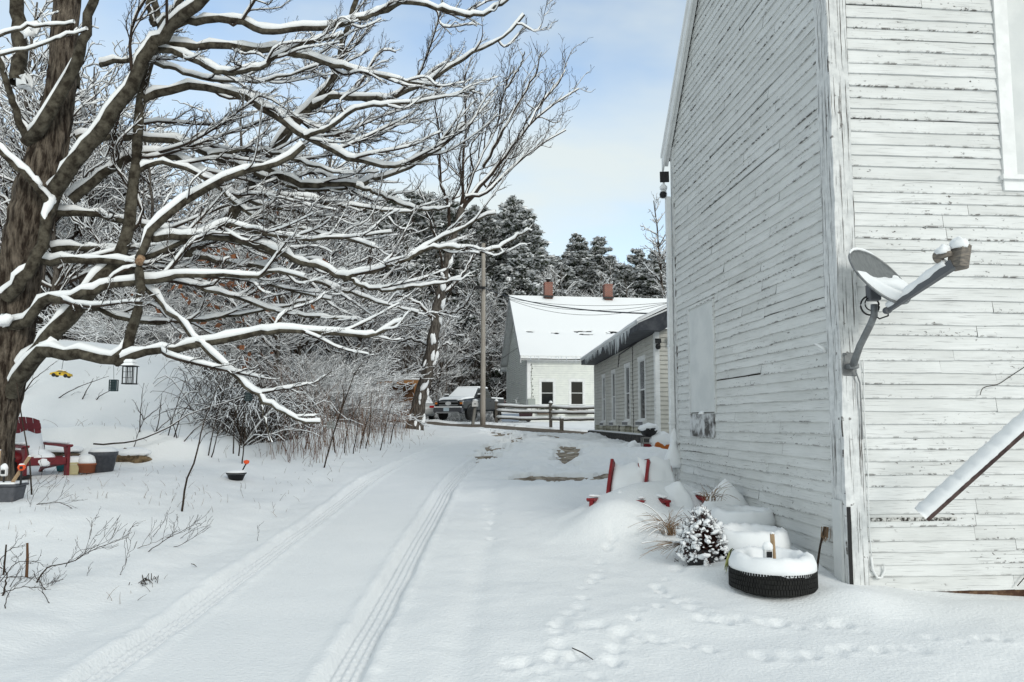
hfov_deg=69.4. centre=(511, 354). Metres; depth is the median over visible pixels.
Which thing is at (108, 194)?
bare tree
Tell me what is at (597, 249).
pine tree
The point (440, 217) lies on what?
pine tree
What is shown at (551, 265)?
pine tree
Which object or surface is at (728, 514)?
tyre
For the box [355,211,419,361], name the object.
pine tree
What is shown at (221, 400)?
thin sapling
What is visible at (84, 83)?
bare tree
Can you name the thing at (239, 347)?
beech leaves
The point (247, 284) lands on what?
bare tree
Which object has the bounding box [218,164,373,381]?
bare tree
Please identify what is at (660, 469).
lawn chair
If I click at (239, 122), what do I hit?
bare tree
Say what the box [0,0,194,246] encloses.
bare tree
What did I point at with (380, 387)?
shrub
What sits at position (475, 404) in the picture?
mailbox
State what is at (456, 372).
bare tree
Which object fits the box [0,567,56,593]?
weed stalk
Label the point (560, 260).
pine tree
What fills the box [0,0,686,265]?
sky
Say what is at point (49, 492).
weed stalk
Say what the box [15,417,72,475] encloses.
lawn chair
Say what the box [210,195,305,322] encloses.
bare tree
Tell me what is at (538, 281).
pine tree
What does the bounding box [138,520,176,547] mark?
weed stalk
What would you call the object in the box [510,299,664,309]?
overhead wire
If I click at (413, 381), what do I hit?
wooden shelter
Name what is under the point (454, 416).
shrub
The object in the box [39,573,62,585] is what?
weed stalk
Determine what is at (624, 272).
pine tree
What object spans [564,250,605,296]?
pine tree
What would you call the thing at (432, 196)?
pine tree
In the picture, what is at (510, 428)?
road
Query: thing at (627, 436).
ramp edge
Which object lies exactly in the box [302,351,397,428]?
shrub
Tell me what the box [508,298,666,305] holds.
overhead wire
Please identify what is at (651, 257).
pine tree
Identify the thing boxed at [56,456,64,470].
flower pot
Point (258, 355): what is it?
shrub
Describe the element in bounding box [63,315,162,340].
shrub
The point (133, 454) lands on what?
rock ledge
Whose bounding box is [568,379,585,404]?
window
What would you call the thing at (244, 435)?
thin sapling
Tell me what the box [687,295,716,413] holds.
window frame
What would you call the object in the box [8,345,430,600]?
dry grass
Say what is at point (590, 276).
bare tree
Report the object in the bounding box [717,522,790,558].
tyre
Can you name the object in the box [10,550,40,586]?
weed stalk
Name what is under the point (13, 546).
weed stalk
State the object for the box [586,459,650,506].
lawn chair
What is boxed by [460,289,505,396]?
bare tree
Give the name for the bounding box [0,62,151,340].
bare tree
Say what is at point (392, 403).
shrub
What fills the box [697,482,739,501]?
dry grass tuft
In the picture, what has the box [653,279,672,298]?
bare tree
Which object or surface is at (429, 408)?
parked car
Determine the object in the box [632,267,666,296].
pine tree
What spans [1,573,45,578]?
weed stalk
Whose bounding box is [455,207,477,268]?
pine tree
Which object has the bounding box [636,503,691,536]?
dry grass tuft
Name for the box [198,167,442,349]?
bare tree
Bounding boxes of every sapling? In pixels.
[25,361,57,391]
[59,376,108,397]
[131,399,163,446]
[137,383,148,431]
[150,396,161,431]
[156,409,182,433]
[165,369,193,435]
[174,376,210,436]
[181,372,229,511]
[184,406,234,441]
[208,340,246,455]
[211,404,233,456]
[231,392,243,453]
[235,398,256,463]
[238,397,253,455]
[323,341,389,467]
[326,402,341,452]
[344,400,361,452]
[349,390,363,453]
[359,402,378,448]
[365,392,374,448]
[380,405,392,449]
[390,409,403,443]
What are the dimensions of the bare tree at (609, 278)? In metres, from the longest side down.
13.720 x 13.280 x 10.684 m
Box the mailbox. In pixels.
[471,399,477,424]
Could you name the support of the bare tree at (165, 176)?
on the ground at (438, 554)
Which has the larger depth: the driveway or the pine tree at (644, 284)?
the pine tree at (644, 284)
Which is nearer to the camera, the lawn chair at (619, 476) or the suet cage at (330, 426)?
the lawn chair at (619, 476)
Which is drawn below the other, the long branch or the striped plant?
the striped plant
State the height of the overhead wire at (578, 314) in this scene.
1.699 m
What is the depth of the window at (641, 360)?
21.91 m
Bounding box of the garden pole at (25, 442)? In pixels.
[16,383,32,494]
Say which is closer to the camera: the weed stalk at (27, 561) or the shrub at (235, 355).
the weed stalk at (27, 561)
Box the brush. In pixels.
[817,526,830,568]
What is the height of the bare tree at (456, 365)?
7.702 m
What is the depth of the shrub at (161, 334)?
24.95 m
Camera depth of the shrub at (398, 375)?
28.86 m
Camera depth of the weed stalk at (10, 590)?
5.89 m
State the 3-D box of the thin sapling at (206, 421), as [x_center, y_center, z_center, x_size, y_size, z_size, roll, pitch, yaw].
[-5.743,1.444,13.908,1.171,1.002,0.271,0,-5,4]
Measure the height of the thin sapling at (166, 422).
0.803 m
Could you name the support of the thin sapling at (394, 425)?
on the ground at (438, 554)
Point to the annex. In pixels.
(629, 362)
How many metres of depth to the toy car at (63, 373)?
9.87 m
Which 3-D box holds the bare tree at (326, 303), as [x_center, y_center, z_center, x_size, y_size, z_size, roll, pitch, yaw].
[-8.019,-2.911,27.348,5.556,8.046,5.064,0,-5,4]
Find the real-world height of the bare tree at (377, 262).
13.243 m
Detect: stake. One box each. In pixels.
[2,545,6,574]
[11,455,30,481]
[25,543,28,576]
[770,532,775,558]
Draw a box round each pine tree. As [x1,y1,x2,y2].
[352,190,444,390]
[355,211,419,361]
[391,185,450,349]
[397,191,468,374]
[398,193,496,390]
[439,260,505,398]
[453,206,507,363]
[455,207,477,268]
[457,245,542,389]
[467,205,494,222]
[475,235,511,301]
[476,226,510,282]
[485,195,557,295]
[488,208,566,302]
[497,279,543,394]
[536,247,562,283]
[551,263,581,296]
[555,256,571,266]
[561,232,589,267]
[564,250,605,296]
[577,272,601,291]
[586,236,620,295]
[604,258,618,278]
[610,263,650,297]
[624,263,666,297]
[626,247,645,290]
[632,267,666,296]
[644,250,665,266]
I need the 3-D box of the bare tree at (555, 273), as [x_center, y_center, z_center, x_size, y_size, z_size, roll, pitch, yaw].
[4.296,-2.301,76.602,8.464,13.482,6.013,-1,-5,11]
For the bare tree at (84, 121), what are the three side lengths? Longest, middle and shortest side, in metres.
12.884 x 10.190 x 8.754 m
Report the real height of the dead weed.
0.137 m
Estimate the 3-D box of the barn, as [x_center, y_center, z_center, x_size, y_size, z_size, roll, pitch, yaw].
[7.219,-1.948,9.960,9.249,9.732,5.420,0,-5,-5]
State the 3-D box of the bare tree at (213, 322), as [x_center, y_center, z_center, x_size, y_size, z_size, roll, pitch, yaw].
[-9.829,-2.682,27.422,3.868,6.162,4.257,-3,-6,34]
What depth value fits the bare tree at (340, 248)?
26.20 m
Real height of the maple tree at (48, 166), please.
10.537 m
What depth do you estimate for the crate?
17.18 m
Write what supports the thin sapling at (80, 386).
on the ground at (438, 554)
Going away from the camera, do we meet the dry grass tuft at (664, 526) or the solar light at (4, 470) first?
the dry grass tuft at (664, 526)
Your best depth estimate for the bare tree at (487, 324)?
69.89 m
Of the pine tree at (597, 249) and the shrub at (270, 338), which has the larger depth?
the pine tree at (597, 249)
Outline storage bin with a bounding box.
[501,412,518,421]
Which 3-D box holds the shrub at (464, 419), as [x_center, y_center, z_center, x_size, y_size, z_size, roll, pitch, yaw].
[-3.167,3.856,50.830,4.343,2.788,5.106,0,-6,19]
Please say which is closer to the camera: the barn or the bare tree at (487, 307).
the barn
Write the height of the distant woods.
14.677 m
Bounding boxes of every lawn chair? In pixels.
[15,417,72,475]
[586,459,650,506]
[638,456,706,507]
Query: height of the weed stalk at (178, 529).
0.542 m
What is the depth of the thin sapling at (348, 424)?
17.45 m
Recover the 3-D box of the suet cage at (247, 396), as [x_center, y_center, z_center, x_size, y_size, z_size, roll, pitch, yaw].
[-4.088,0.512,11.533,0.102,0.425,0.138,0,-5,0]
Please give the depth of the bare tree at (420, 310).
63.68 m
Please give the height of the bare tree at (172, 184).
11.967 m
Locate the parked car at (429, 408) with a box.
[425,397,434,419]
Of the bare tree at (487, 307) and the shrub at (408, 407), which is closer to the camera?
the shrub at (408, 407)
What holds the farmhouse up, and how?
on the ground at (438, 554)
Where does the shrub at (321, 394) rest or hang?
on the ground at (438, 554)
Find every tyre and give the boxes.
[711,505,775,525]
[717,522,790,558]
[728,546,817,597]
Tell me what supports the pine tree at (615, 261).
on the ground at (438, 554)
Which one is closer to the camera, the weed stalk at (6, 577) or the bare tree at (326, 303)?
the weed stalk at (6, 577)
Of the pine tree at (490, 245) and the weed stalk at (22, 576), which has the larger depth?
the pine tree at (490, 245)
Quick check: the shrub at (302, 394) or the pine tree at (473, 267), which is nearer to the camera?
the shrub at (302, 394)
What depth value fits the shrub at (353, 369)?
26.43 m
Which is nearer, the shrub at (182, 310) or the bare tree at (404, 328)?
the shrub at (182, 310)
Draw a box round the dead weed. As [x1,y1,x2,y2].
[129,573,158,585]
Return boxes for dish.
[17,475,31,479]
[842,236,971,438]
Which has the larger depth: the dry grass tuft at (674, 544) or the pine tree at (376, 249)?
the pine tree at (376, 249)
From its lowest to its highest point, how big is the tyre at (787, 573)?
0.346 m
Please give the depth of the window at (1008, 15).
7.23 m
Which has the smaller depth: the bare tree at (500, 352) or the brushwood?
the brushwood
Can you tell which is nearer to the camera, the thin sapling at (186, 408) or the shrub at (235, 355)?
the thin sapling at (186, 408)
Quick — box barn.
[660,0,1023,595]
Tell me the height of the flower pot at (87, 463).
0.310 m
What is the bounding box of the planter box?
[0,481,28,501]
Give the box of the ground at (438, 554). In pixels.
[0,340,1023,681]
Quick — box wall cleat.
[814,343,826,352]
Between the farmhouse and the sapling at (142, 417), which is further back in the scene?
the farmhouse
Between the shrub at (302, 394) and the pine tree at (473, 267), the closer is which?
the shrub at (302, 394)
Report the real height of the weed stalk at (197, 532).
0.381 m
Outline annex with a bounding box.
[580,305,674,432]
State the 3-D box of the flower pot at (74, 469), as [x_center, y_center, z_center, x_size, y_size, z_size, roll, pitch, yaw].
[-7.265,1.837,12.286,0.225,0.300,0.225,2,-5,-17]
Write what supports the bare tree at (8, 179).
on the ground at (438, 554)
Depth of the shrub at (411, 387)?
34.82 m
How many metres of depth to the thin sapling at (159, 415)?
13.85 m
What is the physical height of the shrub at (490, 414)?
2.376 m
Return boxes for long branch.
[93,382,281,444]
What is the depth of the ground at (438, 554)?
7.00 m
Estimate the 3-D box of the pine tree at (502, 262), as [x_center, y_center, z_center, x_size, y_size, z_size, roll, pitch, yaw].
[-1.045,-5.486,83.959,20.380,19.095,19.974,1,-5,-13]
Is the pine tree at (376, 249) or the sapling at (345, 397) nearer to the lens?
the sapling at (345, 397)
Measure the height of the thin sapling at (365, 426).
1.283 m
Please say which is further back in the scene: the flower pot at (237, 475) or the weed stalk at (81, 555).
the flower pot at (237, 475)
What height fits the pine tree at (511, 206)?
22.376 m
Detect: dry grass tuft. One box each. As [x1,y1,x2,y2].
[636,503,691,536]
[640,540,679,555]
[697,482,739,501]
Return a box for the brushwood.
[151,328,362,446]
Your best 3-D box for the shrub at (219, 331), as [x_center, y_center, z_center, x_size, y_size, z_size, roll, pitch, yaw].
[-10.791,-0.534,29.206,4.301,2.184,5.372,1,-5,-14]
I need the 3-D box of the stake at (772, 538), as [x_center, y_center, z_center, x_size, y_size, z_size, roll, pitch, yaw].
[2.337,1.774,6.623,0.053,0.367,0.046,-5,-7,45]
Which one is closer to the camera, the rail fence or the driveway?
the driveway
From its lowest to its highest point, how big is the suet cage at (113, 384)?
0.370 m
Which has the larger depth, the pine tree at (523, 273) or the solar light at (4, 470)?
the pine tree at (523, 273)
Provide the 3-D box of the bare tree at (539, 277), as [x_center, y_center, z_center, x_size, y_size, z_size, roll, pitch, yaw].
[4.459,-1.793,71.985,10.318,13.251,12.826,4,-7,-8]
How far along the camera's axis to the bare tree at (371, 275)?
40.69 m
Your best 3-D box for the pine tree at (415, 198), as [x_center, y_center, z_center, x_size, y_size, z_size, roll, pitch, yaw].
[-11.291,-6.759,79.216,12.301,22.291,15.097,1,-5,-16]
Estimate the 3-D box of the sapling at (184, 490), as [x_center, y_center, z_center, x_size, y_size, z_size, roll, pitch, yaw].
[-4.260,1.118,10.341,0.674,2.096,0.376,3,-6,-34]
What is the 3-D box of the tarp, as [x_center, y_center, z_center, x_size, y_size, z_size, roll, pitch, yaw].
[3.482,2.018,17.234,0.570,0.468,0.625,0,-5,0]
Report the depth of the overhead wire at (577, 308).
25.92 m
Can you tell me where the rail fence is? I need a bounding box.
[494,399,593,426]
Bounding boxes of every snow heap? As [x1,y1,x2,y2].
[627,440,639,447]
[674,479,748,517]
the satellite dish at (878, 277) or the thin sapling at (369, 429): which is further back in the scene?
the thin sapling at (369, 429)
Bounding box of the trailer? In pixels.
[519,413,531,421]
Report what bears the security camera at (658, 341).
attached to the annex
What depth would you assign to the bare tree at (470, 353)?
67.91 m
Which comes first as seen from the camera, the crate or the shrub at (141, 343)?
the crate
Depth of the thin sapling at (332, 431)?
17.24 m
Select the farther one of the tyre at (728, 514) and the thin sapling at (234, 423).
the thin sapling at (234, 423)
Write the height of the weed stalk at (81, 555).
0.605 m
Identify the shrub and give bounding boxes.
[35,282,219,352]
[36,270,217,344]
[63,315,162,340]
[82,286,232,347]
[99,286,266,374]
[169,291,357,377]
[188,338,263,364]
[191,318,256,343]
[218,328,350,379]
[222,306,325,371]
[246,341,394,418]
[246,347,426,426]
[252,361,353,414]
[263,350,375,413]
[265,365,368,399]
[302,338,434,413]
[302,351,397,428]
[337,345,396,375]
[341,401,405,429]
[346,362,410,423]
[353,392,405,424]
[357,366,394,403]
[360,391,427,419]
[375,383,434,425]
[427,388,478,420]
[435,392,479,421]
[456,382,523,416]
[462,399,522,421]
[675,505,728,566]
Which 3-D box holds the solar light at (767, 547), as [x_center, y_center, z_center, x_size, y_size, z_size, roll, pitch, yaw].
[2.286,1.808,6.607,0.098,0.274,0.074,0,-5,0]
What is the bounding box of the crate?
[641,437,651,446]
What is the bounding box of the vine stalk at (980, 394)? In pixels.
[980,367,1023,585]
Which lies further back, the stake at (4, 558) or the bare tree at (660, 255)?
the bare tree at (660, 255)
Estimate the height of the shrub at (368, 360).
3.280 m
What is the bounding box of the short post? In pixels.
[559,415,563,430]
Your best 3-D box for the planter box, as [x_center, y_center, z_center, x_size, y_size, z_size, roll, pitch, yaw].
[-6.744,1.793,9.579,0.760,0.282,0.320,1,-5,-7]
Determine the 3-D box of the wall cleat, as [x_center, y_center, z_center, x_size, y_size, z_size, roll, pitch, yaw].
[2.975,-0.066,7.136,0.116,0.106,0.043,-2,-6,26]
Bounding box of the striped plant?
[724,548,733,570]
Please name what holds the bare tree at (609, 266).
on the ground at (438, 554)
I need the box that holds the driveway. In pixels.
[475,432,607,481]
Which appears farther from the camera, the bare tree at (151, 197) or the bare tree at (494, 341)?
the bare tree at (494, 341)
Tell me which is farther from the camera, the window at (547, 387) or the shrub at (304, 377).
the window at (547, 387)
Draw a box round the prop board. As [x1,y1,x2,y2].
[915,409,1023,520]
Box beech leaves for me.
[130,194,340,386]
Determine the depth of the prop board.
5.99 m
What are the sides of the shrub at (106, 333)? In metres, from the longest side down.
7.774 x 5.772 x 3.060 m
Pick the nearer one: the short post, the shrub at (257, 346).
the shrub at (257, 346)
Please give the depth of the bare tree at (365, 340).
31.99 m
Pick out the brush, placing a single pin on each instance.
(824, 533)
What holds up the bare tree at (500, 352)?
on the ground at (438, 554)
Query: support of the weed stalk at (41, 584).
on the ground at (438, 554)
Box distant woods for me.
[35,155,515,418]
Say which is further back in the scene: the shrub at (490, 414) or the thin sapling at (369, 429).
the shrub at (490, 414)
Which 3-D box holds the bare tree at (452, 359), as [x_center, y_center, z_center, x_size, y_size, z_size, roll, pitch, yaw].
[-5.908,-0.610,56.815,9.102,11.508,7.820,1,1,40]
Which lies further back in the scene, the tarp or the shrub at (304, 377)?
the shrub at (304, 377)
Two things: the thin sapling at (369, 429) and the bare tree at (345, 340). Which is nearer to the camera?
the thin sapling at (369, 429)
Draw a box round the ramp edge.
[588,430,649,443]
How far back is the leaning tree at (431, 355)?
31.93 m
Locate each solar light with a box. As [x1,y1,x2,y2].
[0,463,7,481]
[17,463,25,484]
[762,541,772,558]
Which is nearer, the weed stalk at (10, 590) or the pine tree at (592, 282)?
the weed stalk at (10, 590)
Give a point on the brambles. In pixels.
(339, 431)
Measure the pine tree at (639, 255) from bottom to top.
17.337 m
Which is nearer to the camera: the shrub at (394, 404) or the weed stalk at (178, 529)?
the weed stalk at (178, 529)
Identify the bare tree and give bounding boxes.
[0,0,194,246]
[0,0,194,293]
[0,18,177,325]
[0,29,136,339]
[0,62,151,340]
[0,80,103,267]
[0,116,103,312]
[3,73,219,325]
[8,76,354,265]
[46,172,198,314]
[58,102,211,308]
[60,108,255,326]
[89,101,207,322]
[107,132,251,325]
[133,141,271,321]
[134,166,286,309]
[153,162,386,339]
[165,184,253,313]
[175,202,292,339]
[186,184,313,322]
[187,102,414,371]
[193,154,386,385]
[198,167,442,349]
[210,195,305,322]
[212,164,357,378]
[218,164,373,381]
[270,169,393,361]
[289,190,432,381]
[294,107,419,349]
[297,243,415,367]
[328,211,410,302]
[355,283,427,356]
[371,254,470,384]
[382,291,425,375]
[386,274,502,400]
[401,303,470,397]
[420,333,473,393]
[439,267,505,387]
[444,284,508,395]
[445,313,497,385]
[453,275,506,389]
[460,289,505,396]
[479,277,520,366]
[487,293,530,375]
[524,254,589,295]
[532,271,558,293]
[540,274,579,296]
[550,269,573,295]
[578,262,610,295]
[581,271,614,296]
[591,254,636,294]
[594,268,629,297]
[618,282,638,297]
[638,192,672,298]
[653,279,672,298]
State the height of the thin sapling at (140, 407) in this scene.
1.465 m
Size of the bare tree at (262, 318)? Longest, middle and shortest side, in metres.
8.015 x 6.339 x 5.446 m
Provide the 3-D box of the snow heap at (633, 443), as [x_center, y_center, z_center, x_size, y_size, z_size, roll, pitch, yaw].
[2.900,2.205,17.672,0.353,0.315,0.346,0,-5,0]
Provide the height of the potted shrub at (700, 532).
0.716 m
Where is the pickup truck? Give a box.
[433,386,504,419]
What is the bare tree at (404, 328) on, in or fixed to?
on the ground at (438, 554)
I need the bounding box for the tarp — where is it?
[649,431,669,448]
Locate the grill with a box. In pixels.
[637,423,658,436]
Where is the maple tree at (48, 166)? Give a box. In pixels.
[0,0,557,480]
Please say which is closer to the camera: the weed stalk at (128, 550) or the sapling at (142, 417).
the weed stalk at (128, 550)
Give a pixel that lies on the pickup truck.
(458, 399)
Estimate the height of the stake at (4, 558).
0.310 m
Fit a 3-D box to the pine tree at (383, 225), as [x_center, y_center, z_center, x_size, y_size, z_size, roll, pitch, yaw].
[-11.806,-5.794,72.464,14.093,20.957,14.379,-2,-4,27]
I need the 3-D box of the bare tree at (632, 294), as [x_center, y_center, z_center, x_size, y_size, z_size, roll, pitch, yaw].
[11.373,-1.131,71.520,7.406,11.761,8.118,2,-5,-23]
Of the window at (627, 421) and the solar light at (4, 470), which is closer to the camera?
the solar light at (4, 470)
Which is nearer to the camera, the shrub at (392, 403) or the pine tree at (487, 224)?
the shrub at (392, 403)
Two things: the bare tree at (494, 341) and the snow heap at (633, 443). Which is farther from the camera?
the bare tree at (494, 341)
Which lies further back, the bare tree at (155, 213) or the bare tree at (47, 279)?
the bare tree at (155, 213)
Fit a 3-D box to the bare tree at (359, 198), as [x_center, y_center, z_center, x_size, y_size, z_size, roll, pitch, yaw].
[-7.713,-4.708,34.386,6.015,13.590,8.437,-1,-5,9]
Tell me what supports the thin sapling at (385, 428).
on the ground at (438, 554)
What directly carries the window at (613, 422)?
in the annex
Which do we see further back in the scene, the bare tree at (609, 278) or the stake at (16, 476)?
the bare tree at (609, 278)
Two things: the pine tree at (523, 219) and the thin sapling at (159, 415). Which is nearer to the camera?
the thin sapling at (159, 415)
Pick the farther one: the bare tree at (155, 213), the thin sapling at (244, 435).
the bare tree at (155, 213)
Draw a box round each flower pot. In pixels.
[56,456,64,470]
[69,456,79,474]
[77,454,96,472]
[88,447,118,472]
[226,469,246,480]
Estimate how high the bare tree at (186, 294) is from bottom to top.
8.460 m
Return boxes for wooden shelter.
[376,378,418,420]
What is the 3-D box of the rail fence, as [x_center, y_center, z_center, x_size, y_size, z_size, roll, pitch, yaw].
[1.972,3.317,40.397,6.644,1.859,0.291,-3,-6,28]
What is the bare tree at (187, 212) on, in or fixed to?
on the ground at (438, 554)
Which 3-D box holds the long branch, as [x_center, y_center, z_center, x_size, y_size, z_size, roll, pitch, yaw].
[-5.850,1.008,13.436,3.285,1.267,0.735,1,-5,-14]
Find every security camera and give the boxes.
[655,338,660,348]
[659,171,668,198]
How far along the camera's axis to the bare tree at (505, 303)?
69.25 m
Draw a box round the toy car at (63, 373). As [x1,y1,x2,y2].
[49,359,72,377]
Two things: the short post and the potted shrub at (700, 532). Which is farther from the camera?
the short post
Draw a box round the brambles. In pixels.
[252,345,429,465]
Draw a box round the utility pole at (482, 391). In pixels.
[474,243,486,424]
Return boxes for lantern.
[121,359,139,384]
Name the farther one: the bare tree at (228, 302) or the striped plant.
the bare tree at (228, 302)
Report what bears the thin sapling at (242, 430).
on the ground at (438, 554)
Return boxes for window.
[539,378,555,404]
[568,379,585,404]
[600,374,605,425]
[609,369,615,425]
[622,362,630,425]
[635,354,646,425]
[991,0,1023,190]
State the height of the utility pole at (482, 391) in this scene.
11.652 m
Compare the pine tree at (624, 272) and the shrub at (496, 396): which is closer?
the shrub at (496, 396)
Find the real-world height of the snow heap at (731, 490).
0.756 m
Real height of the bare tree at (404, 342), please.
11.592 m
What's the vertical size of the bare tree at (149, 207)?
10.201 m
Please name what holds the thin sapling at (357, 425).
on the ground at (438, 554)
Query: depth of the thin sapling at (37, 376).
15.51 m
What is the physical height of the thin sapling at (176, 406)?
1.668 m
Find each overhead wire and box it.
[484,288,666,314]
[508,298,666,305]
[508,299,666,314]
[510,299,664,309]
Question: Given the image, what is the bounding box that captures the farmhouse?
[500,278,666,421]
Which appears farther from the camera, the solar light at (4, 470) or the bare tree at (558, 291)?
the bare tree at (558, 291)
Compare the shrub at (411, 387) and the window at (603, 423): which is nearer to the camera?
the window at (603, 423)
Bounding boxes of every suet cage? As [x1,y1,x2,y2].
[108,365,118,390]
[244,376,252,400]
[327,422,334,428]
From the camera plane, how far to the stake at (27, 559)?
6.76 m
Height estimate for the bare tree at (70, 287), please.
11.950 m
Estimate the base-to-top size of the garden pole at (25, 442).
1.608 m
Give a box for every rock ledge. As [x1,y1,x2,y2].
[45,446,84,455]
[116,447,151,462]
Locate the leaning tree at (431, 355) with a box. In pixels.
[378,29,594,430]
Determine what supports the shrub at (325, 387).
on the ground at (438, 554)
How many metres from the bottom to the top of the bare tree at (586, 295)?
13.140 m
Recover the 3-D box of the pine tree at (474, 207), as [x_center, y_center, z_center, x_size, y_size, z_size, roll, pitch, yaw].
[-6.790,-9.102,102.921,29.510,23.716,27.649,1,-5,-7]
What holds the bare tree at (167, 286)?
on the ground at (438, 554)
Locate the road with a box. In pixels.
[390,421,587,433]
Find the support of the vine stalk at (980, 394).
attached to the barn
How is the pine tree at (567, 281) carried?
on the ground at (438, 554)
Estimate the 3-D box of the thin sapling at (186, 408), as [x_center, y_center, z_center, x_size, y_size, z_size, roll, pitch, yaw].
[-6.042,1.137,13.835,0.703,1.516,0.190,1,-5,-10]
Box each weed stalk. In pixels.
[0,534,25,560]
[0,552,57,581]
[0,561,19,595]
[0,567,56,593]
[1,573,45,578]
[1,576,31,608]
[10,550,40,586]
[27,446,78,509]
[34,567,52,602]
[36,516,132,582]
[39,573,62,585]
[120,533,136,574]
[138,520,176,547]
[148,509,208,551]
[174,517,211,546]
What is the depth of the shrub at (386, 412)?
30.63 m

